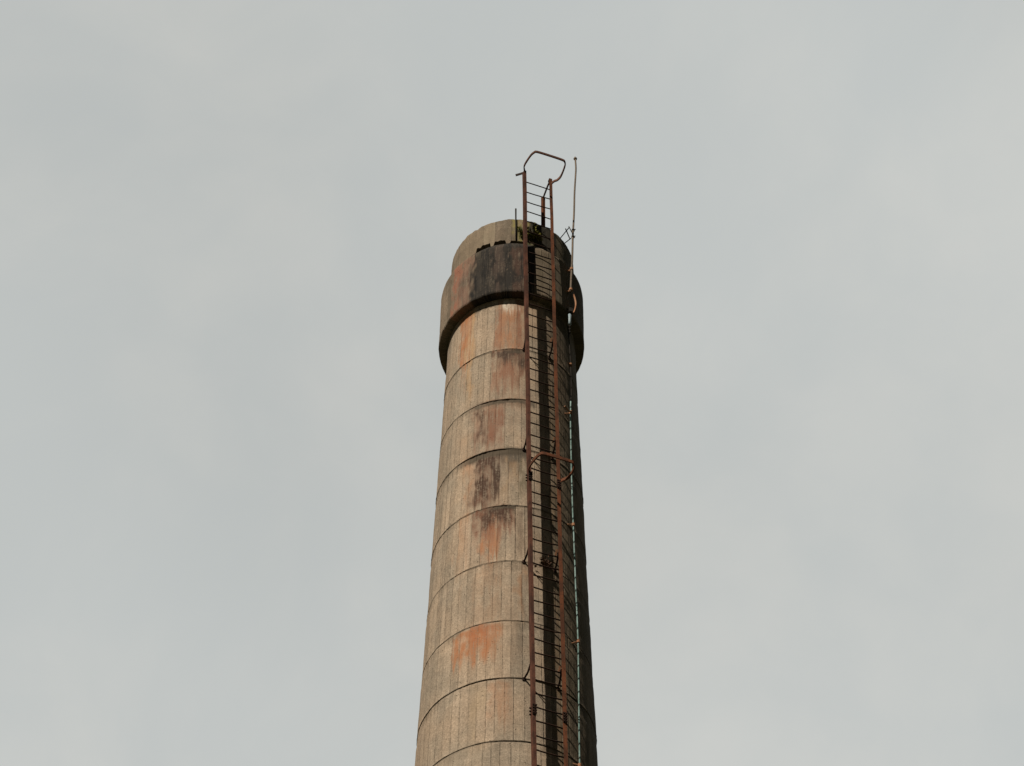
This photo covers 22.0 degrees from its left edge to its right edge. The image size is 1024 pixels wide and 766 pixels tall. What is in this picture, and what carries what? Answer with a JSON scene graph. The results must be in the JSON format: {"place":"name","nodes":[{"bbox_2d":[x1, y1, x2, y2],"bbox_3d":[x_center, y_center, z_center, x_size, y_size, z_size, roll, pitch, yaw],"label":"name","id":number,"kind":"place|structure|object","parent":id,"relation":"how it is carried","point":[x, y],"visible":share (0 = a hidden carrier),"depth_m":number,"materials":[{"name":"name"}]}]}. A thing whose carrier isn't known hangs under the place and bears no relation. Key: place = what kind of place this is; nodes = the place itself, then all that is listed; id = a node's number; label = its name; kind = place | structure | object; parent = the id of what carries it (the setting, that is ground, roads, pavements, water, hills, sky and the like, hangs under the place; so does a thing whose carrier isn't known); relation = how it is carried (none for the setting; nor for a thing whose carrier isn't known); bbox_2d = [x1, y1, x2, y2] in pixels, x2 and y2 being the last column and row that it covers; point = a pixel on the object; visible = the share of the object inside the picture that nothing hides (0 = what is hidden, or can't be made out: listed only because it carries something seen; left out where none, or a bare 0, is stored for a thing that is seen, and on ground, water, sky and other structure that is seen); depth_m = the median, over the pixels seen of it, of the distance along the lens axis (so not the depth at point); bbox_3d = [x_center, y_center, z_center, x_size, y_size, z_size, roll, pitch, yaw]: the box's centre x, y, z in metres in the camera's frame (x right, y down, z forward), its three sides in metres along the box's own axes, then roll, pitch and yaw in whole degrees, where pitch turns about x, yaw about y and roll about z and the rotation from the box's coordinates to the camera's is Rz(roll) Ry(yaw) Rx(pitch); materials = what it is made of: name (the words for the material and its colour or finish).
{"place":"outdoors","nodes":[
{"label":"outdoors","id":0,"kind":"place"},
{"bbox_2d":[0,0,1023,765],"label":"sky","id":1,"kind":"structure","parent":0,"point":[232,232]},
{"bbox_3d":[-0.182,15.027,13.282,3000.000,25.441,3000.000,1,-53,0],"label":"ground","id":2,"kind":"structure","parent":0,"visible":0},
{"bbox_2d":[415,208,597,765],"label":"factory chimney","id":3,"kind":"object","parent":2,"relation":"on","point":[474,709],"visible":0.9,"depth_m":37.76,"materials":[{"name":"concrete"}]},
{"bbox_2d":[516,226,528,237],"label":"rim weed","id":4,"kind":"object","parent":3,"relation":"on","point":[520,231],"visible":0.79,"depth_m":43.44,"materials":[{"name":"green plant"}]},
{"bbox_2d":[522,222,543,240],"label":"rim weed","id":5,"kind":"object","parent":3,"relation":"on","point":[531,236],"visible":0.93,"depth_m":43.45,"materials":[{"name":"green plant"}]},
{"bbox_2d":[515,150,574,765],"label":"metal ladder","id":6,"kind":"object","parent":3,"relation":"attached to","point":[533,707],"visible":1,"depth_m":37.80,"materials":[{"name":"brown metal"}]},
{"bbox_2d":[533,555,555,569],"bbox_3d":[0.486,2.485,36.738,0.348,0.303,0.246,19,-55,-13],"label":"dry weed","id":7,"kind":"object","parent":6,"relation":"attached to","point":[546,562],"visible":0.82,"depth_m":36.71,"materials":[{"name":"brown plant"}]},
{"bbox_2d":[560,157,576,292],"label":"lightning rod","id":8,"kind":"object","parent":3,"relation":"attached to","point":[570,290],"visible":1,"depth_m":44.05,"materials":[{"name":"metal"}]},
{"bbox_2d":[564,294,581,765],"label":"grounding cable","id":9,"kind":"object","parent":3,"relation":"attached to","point":[570,313],"visible":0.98,"depth_m":38.00,"materials":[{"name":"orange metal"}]}
]}

